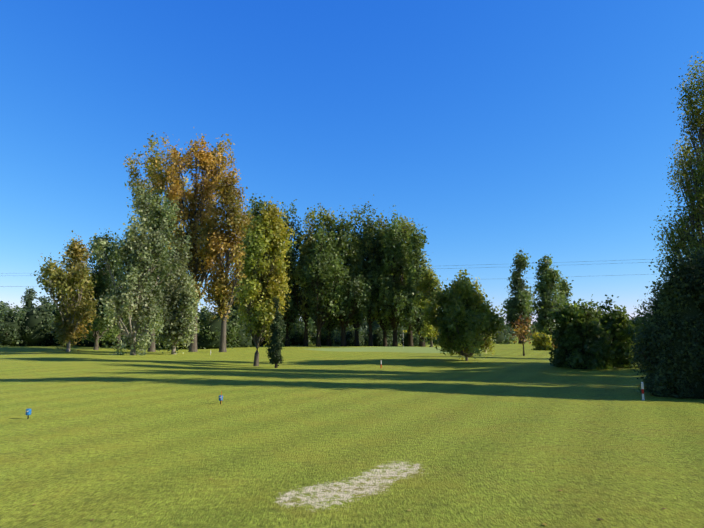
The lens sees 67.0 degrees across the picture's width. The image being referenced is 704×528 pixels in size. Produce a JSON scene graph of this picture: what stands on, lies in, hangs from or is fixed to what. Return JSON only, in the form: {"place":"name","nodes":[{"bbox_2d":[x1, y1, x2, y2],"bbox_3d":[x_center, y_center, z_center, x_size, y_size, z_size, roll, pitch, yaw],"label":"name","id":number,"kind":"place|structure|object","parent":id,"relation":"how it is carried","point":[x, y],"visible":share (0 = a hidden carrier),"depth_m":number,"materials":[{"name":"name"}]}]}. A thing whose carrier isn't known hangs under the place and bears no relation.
{"place":"outdoors","nodes":[
{"label":"outdoors","id":0,"kind":"place"},
{"bbox_2d":[0,337,703,527],"bbox_3d":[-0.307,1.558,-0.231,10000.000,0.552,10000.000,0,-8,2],"label":"ground grass","id":1,"kind":"structure","parent":0,"point":[157,439],"depth_m":8.29,"materials":[{"name":"green plant"}]},
{"bbox_2d":[0,301,9,312],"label":"tree","id":2,"kind":"object","parent":1,"relation":"on","point":[4,304],"visible":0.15,"depth_m":173.63,"materials":[{"name":"green plant"}]},
{"bbox_2d":[0,301,26,346],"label":"bush","id":3,"kind":"object","parent":1,"relation":"on","point":[10,327],"visible":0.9,"depth_m":84.31,"materials":[{"name":"green plant"}]},
{"bbox_2d":[17,286,37,311],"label":"conifer tree","id":4,"kind":"object","parent":1,"relation":"on","point":[30,297],"visible":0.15,"depth_m":121.89,"materials":[{"name":"green plant"}]},
{"bbox_2d":[26,409,30,418],"bbox_3d":[-6.404,2.995,10.518,0.098,0.261,0.099,0,-8,2],"label":"tee marker","id":5,"kind":"object","parent":1,"relation":"on","point":[28,412],"visible":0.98,"depth_m":10.50,"materials":[{"name":"blue plastic"}]},
{"bbox_2d":[16,338,66,345],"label":"shrub","id":6,"kind":"object","parent":1,"relation":"on","point":[53,340],"visible":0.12,"depth_m":94.56,"materials":[{"name":"green plant"}]},
{"bbox_2d":[12,296,72,345],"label":"bush","id":7,"kind":"object","parent":1,"relation":"on","point":[35,328],"visible":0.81,"depth_m":85.95,"materials":[{"name":"green plant"}]},
{"bbox_2d":[32,295,53,309],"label":"conifer tree","id":8,"kind":"object","parent":1,"relation":"on","point":[43,300],"visible":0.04,"depth_m":121.90,"materials":[{"name":"green plant"}]},
{"bbox_2d":[46,301,64,345],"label":"bush","id":9,"kind":"object","parent":1,"relation":"on","point":[55,315],"visible":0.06,"depth_m":97.19,"materials":[{"name":"green plant"}]},
{"bbox_2d":[45,302,76,345],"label":"bush","id":10,"kind":"object","parent":1,"relation":"on","point":[56,307],"depth_m":96.04,"materials":[{"name":"green plant"}]},
{"bbox_2d":[30,230,100,351],"bbox_3d":[-30.315,2.693,56.923,6.651,13.338,7.228,2,-8,-17],"label":"birch tree","id":11,"kind":"object","parent":1,"relation":"on","point":[76,277],"visible":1,"depth_m":55.92,"materials":[{"name":"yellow plant"}]},
{"bbox_2d":[59,322,105,346],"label":"shrub","id":12,"kind":"object","parent":1,"relation":"on","point":[85,345],"depth_m":88.00,"materials":[{"name":"green plant"}]},
{"bbox_2d":[73,299,103,346],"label":"bush","id":13,"kind":"object","parent":1,"relation":"on","point":[92,343],"visible":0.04,"depth_m":86.34,"materials":[{"name":"green plant"}]},
{"bbox_2d":[84,332,116,346],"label":"bush","id":14,"kind":"object","parent":1,"relation":"on","point":[108,343],"visible":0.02,"depth_m":83.67,"materials":[{"name":"green plant"}]},
{"bbox_2d":[78,228,128,349],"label":"green tree","id":15,"kind":"object","parent":1,"relation":"on","point":[102,284],"visible":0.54,"depth_m":68.09,"materials":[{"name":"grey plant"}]},
{"bbox_2d":[102,257,129,348],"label":"green tree","id":16,"kind":"object","parent":1,"relation":"on","point":[115,333],"visible":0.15,"depth_m":74.06,"materials":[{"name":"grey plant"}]},
{"bbox_2d":[84,176,181,354],"bbox_3d":[-19.407,0.072,48.020,7.351,16.789,6.355,0,-8,2],"label":"white poplar tree","id":17,"kind":"object","parent":1,"relation":"on","point":[136,297],"visible":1,"depth_m":46.94,"materials":[{"name":"green plant"}]},
{"bbox_2d":[112,318,160,347],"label":"shrub","id":18,"kind":"object","parent":1,"relation":"on","point":[128,346],"visible":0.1,"depth_m":78.52,"materials":[{"name":"green plant"}]},
{"bbox_2d":[123,131,193,351],"bbox_3d":[-23.539,-2.993,65.114,9.045,27.191,9.260,2,-8,-11],"label":"tall poplar tree","id":19,"kind":"object","parent":1,"relation":"on","point":[151,169],"visible":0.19,"depth_m":64.55,"materials":[{"name":"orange plant"}]},
{"bbox_2d":[151,229,204,353],"bbox_3d":[-17.584,2.591,52.552,5.335,12.615,5.867,6,-10,-36],"label":"white poplar tree","id":20,"kind":"object","parent":1,"relation":"on","point":[177,295],"visible":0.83,"depth_m":51.83,"materials":[{"name":"green plant"}]},
{"bbox_2d":[155,314,200,348],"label":"shrub","id":21,"kind":"object","parent":1,"relation":"on","point":[157,343],"visible":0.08,"depth_m":73.16,"materials":[{"name":"green plant"}]},
{"bbox_2d":[167,309,212,333],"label":"tree","id":22,"kind":"object","parent":1,"relation":"on","point":[200,317],"depth_m":87.74,"materials":[{"name":"green plant"}]},
{"bbox_2d":[149,127,236,351],"bbox_3d":[-17.878,-2.904,60.833,9.988,25.694,9.258,0,-8,2],"label":"tall poplar tree","id":23,"kind":"object","parent":1,"relation":"on","point":[207,162],"visible":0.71,"depth_m":59.91,"materials":[{"name":"orange plant"}]},
{"bbox_2d":[197,304,213,323],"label":"tree","id":24,"kind":"object","parent":1,"relation":"on","point":[209,311],"visible":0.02,"depth_m":99.79,"materials":[{"name":"green plant"}]},
{"bbox_2d":[207,308,232,319],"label":"tree","id":25,"kind":"object","parent":1,"relation":"on","point":[217,314],"visible":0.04,"depth_m":87.09,"materials":[{"name":"green plant"}]},
{"bbox_2d":[197,308,244,348],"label":"shrub","id":26,"kind":"object","parent":1,"relation":"on","point":[208,337],"visible":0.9,"depth_m":70.52,"materials":[{"name":"green plant"}]},
{"bbox_2d":[219,391,222,403],"bbox_3d":[-3.163,3.248,12.820,0.101,0.360,0.099,-3,-8,22],"label":"tee marker","id":27,"kind":"object","parent":1,"relation":"on","point":[220,397],"visible":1,"depth_m":12.78,"materials":[{"name":"blue plastic"}]},
{"bbox_2d":[199,161,256,351],"bbox_3d":[-13.248,-1.157,58.252,6.601,21.417,8.073,0,-8,2],"label":"tall poplar tree","id":28,"kind":"object","parent":1,"relation":"on","point":[221,288],"visible":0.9,"depth_m":57.76,"materials":[{"name":"orange plant"}]},
{"bbox_2d":[226,306,251,347],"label":"shrub","id":29,"kind":"object","parent":1,"relation":"on","point":[243,341],"visible":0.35,"depth_m":77.62,"materials":[{"name":"green plant"}]},
{"bbox_2d":[227,299,254,343],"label":"tree","id":30,"kind":"object","parent":1,"relation":"on","point":[236,311],"visible":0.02,"depth_m":89.78,"materials":[{"name":"green plant"}]},
{"bbox_2d":[228,206,260,328],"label":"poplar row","id":31,"kind":"object","parent":1,"relation":"on","point":[258,219],"visible":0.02,"depth_m":90.04,"materials":[{"name":"green plant"}]},
{"bbox_2d":[235,193,283,345],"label":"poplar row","id":32,"kind":"object","parent":1,"relation":"on","point":[257,206],"visible":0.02,"depth_m":91.27,"materials":[{"name":"green plant"}]},
{"bbox_2d":[232,200,297,365],"bbox_3d":[-5.444,1.062,32.758,3.924,10.397,4.329,3,-8,-19],"label":"young poplar tree","id":33,"kind":"object","parent":1,"relation":"on","point":[255,296],"visible":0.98,"depth_m":32.10,"materials":[{"name":"green plant"}]},
{"bbox_2d":[261,328,284,344],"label":"shrub","id":34,"kind":"object","parent":1,"relation":"on","point":[264,342],"visible":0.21,"depth_m":94.56,"materials":[{"name":"green plant"}]},
{"bbox_2d":[258,196,291,290],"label":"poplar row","id":35,"kind":"object","parent":1,"relation":"on","point":[270,258],"visible":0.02,"depth_m":89.11,"materials":[{"name":"green plant"}]},
{"bbox_2d":[265,297,286,367],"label":"cypress tree","id":36,"kind":"object","parent":1,"relation":"on","point":[276,346],"visible":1,"depth_m":30.11,"materials":[{"name":"green plant"}]},
{"bbox_2d":[276,199,304,346],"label":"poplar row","id":37,"kind":"object","parent":1,"relation":"on","point":[290,316],"visible":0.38,"depth_m":88.56,"materials":[{"name":"green plant"}]},
{"bbox_2d":[282,328,312,344],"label":"shrub row","id":38,"kind":"object","parent":1,"relation":"on","point":[297,340],"visible":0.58,"depth_m":95.79,"materials":[{"name":"green plant"}]},
{"bbox_2d":[285,205,317,345],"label":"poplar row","id":39,"kind":"object","parent":1,"relation":"on","point":[301,294],"visible":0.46,"depth_m":87.38,"materials":[{"name":"green plant"}]},
{"bbox_2d":[294,321,316,344],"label":"shrub","id":40,"kind":"object","parent":1,"relation":"on","point":[310,333],"visible":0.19,"depth_m":102.44,"materials":[{"name":"green plant"}]},
{"bbox_2d":[295,225,348,346],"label":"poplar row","id":41,"kind":"object","parent":1,"relation":"on","point":[321,266],"visible":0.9,"depth_m":84.36,"materials":[{"name":"green plant"}]},
{"bbox_2d":[0,259,645,286],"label":"power line","id":42,"kind":"object","parent":1,"relation":"on","point":[447,268],"visible":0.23,"depth_m":160.74,"materials":[{"name":"grey metal"}]},
{"bbox_2d":[308,327,338,345],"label":"shrub","id":43,"kind":"object","parent":1,"relation":"on","point":[323,341],"visible":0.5,"depth_m":92.87,"materials":[{"name":"green plant"}]},
{"bbox_2d":[311,203,345,345],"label":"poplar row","id":44,"kind":"object","parent":1,"relation":"on","point":[327,219],"visible":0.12,"depth_m":89.20,"materials":[{"name":"green plant"}]},
{"bbox_2d":[21,369,665,524],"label":"fallen leaves","id":45,"kind":"object","parent":1,"relation":"on","point":[410,509],"visible":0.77,"depth_m":5.15,"materials":[{"name":"brown plant"}]},
{"bbox_2d":[313,205,376,346],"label":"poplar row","id":46,"kind":"object","parent":1,"relation":"on","point":[343,319],"visible":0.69,"depth_m":86.06,"materials":[{"name":"green plant"}]},
{"bbox_2d":[332,324,364,340],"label":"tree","id":47,"kind":"object","parent":1,"relation":"on","point":[339,334],"visible":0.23,"depth_m":131.04,"materials":[{"name":"green plant"}]},
{"bbox_2d":[332,327,368,345],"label":"shrub row","id":48,"kind":"object","parent":1,"relation":"on","point":[350,336],"visible":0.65,"depth_m":93.62,"materials":[{"name":"green plant"}]},
{"bbox_2d":[342,205,371,345],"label":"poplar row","id":49,"kind":"object","parent":1,"relation":"on","point":[356,260],"visible":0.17,"depth_m":88.37,"materials":[{"name":"green plant"}]},
{"bbox_2d":[359,317,368,337],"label":"tree","id":50,"kind":"object","parent":1,"relation":"on","point":[363,328],"visible":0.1,"depth_m":146.19,"materials":[{"name":"green plant"}]},
{"bbox_2d":[353,194,388,345],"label":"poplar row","id":51,"kind":"object","parent":1,"relation":"on","point":[369,263],"visible":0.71,"depth_m":88.19,"materials":[{"name":"green plant"}]},
{"bbox_2d":[363,318,378,334],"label":"tree","id":52,"kind":"object","parent":1,"relation":"on","point":[373,323],"visible":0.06,"depth_m":127.31,"materials":[{"name":"green plant"}]},
{"bbox_2d":[364,325,399,346],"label":"shrub","id":53,"kind":"object","parent":1,"relation":"on","point":[378,339],"visible":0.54,"depth_m":93.79,"materials":[{"name":"green plant"}]},
{"bbox_2d":[363,210,403,346],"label":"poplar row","id":54,"kind":"object","parent":1,"relation":"on","point":[388,312],"visible":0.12,"depth_m":88.96,"materials":[{"name":"green plant"}]},
{"bbox_2d":[368,321,405,342],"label":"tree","id":55,"kind":"object","parent":1,"relation":"on","point":[400,336],"visible":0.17,"depth_m":122.00,"materials":[{"name":"green plant"}]},
{"bbox_2d":[375,204,411,345],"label":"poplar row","id":56,"kind":"object","parent":1,"relation":"on","point":[389,287],"visible":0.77,"depth_m":86.66,"materials":[{"name":"green plant"}]},
{"bbox_2d":[388,216,431,345],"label":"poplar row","id":57,"kind":"object","parent":1,"relation":"on","point":[404,227],"visible":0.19,"depth_m":89.01,"materials":[{"name":"green plant"}]},
{"bbox_2d":[400,327,426,345],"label":"shrub","id":58,"kind":"object","parent":1,"relation":"on","point":[404,341],"visible":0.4,"depth_m":93.76,"materials":[{"name":"green plant"}]},
{"bbox_2d":[394,220,442,346],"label":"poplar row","id":59,"kind":"object","parent":1,"relation":"on","point":[414,270],"visible":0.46,"depth_m":84.67,"materials":[{"name":"green plant"}]},
{"bbox_2d":[411,267,442,346],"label":"tree","id":60,"kind":"object","parent":1,"relation":"on","point":[428,281],"visible":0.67,"depth_m":69.22,"materials":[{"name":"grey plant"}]},
{"bbox_2d":[416,269,508,360],"bbox_3d":[7.481,3.475,36.145,5.140,6.278,6.208,3,-8,-23],"label":"tree","id":61,"kind":"object","parent":1,"relation":"on","point":[462,311],"visible":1,"depth_m":34.88,"materials":[{"name":"green plant"}]},
{"bbox_2d":[479,323,518,343],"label":"shrub","id":62,"kind":"object","parent":1,"relation":"on","point":[500,339],"visible":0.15,"depth_m":126.78,"materials":[{"name":"green plant"}]},
{"bbox_2d":[498,318,515,341],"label":"tree belt","id":63,"kind":"object","parent":1,"relation":"on","point":[505,332],"visible":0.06,"depth_m":150.14,"materials":[{"name":"grey plant"}]},
{"bbox_2d":[500,249,539,343],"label":"tree","id":64,"kind":"object","parent":1,"relation":"on","point":[519,304],"visible":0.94,"depth_m":110.10,"materials":[{"name":"green plant"}]},
{"bbox_2d":[509,314,534,355],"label":"tree","id":65,"kind":"object","parent":1,"relation":"on","point":[521,334],"visible":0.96,"depth_m":45.88,"materials":[{"name":"orange plant"}]},
{"bbox_2d":[530,320,539,337],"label":"tree","id":66,"kind":"object","parent":1,"relation":"on","point":[533,323],"visible":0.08,"depth_m":198.61,"materials":[{"name":"green plant"}]},
{"bbox_2d":[531,330,553,350],"bbox_3d":[20.990,8.387,58.937,2.378,2.487,2.359,0,-8,2],"label":"shrub","id":67,"kind":"object","parent":1,"relation":"on","point":[541,341],"visible":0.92,"depth_m":58.42,"materials":[{"name":"green plant"}]},
{"bbox_2d":[532,254,570,337],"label":"tree","id":68,"kind":"object","parent":1,"relation":"on","point":[547,286],"visible":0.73,"depth_m":112.47,"materials":[{"name":"green plant"}]},
{"bbox_2d":[557,277,573,326],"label":"tree","id":69,"kind":"object","parent":1,"relation":"on","point":[565,285],"visible":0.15,"depth_m":116.15,"materials":[{"name":"green plant"}]},
{"bbox_2d":[543,294,620,369],"bbox_3d":[11.700,3.600,27.507,3.379,3.879,4.084,0,-8,2],"label":"dark shrub","id":70,"kind":"object","parent":1,"relation":"on","point":[581,338],"visible":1,"depth_m":26.68,"materials":[{"name":"green plant"}]},
{"bbox_2d":[593,294,618,320],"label":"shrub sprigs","id":71,"kind":"object","parent":1,"relation":"on","point":[602,307],"visible":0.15,"depth_m":30.41,"materials":[{"name":"green plant"}]},
{"bbox_2d":[596,304,643,367],"bbox_3d":[13.869,3.954,28.738,3.662,3.482,4.463,0,-8,2],"label":"dark shrub","id":72,"kind":"object","parent":1,"relation":"on","point":[617,324],"visible":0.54,"depth_m":27.69,"materials":[{"name":"green plant"}]},
{"bbox_2d":[628,311,646,333],"bbox_3d":[16.946,4.551,32.065,3.134,3.823,3.219,0,-8,2],"label":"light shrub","id":73,"kind":"object","parent":1,"relation":"on","point":[636,318],"visible":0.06,"depth_m":31.56,"materials":[{"name":"green plant"}]},
{"bbox_2d":[641,382,644,399],"bbox_3d":[7.615,3.349,13.925,0.060,0.522,0.060,0,-8,2],"label":"marker post","id":74,"kind":"object","parent":1,"relation":"on","point":[642,389],"visible":0.92,"depth_m":13.91,"materials":[{"name":"white paint"}]},
{"bbox_2d":[621,245,703,398],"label":"tree","id":75,"kind":"object","parent":1,"relation":"on","point":[668,350],"visible":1,"depth_m":14.69,"materials":[{"name":"green plant"}]},
{"bbox_2d":[650,52,703,280],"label":"poplar tree","id":76,"kind":"object","parent":1,"relation":"on","point":[693,221],"visible":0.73,"depth_m":22.44,"materials":[{"name":"green plant"}]},
{"bbox_2d":[678,246,703,390],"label":"tree","id":77,"kind":"object","parent":1,"relation":"on","point":[701,262],"visible":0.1,"depth_m":15.14,"materials":[{"name":"green plant"}]},
{"bbox_2d":[0,0,703,335],"label":"sky","id":78,"kind":"structure","parent":0,"point":[502,128],"materials":[{"name":"blue"}]}
]}

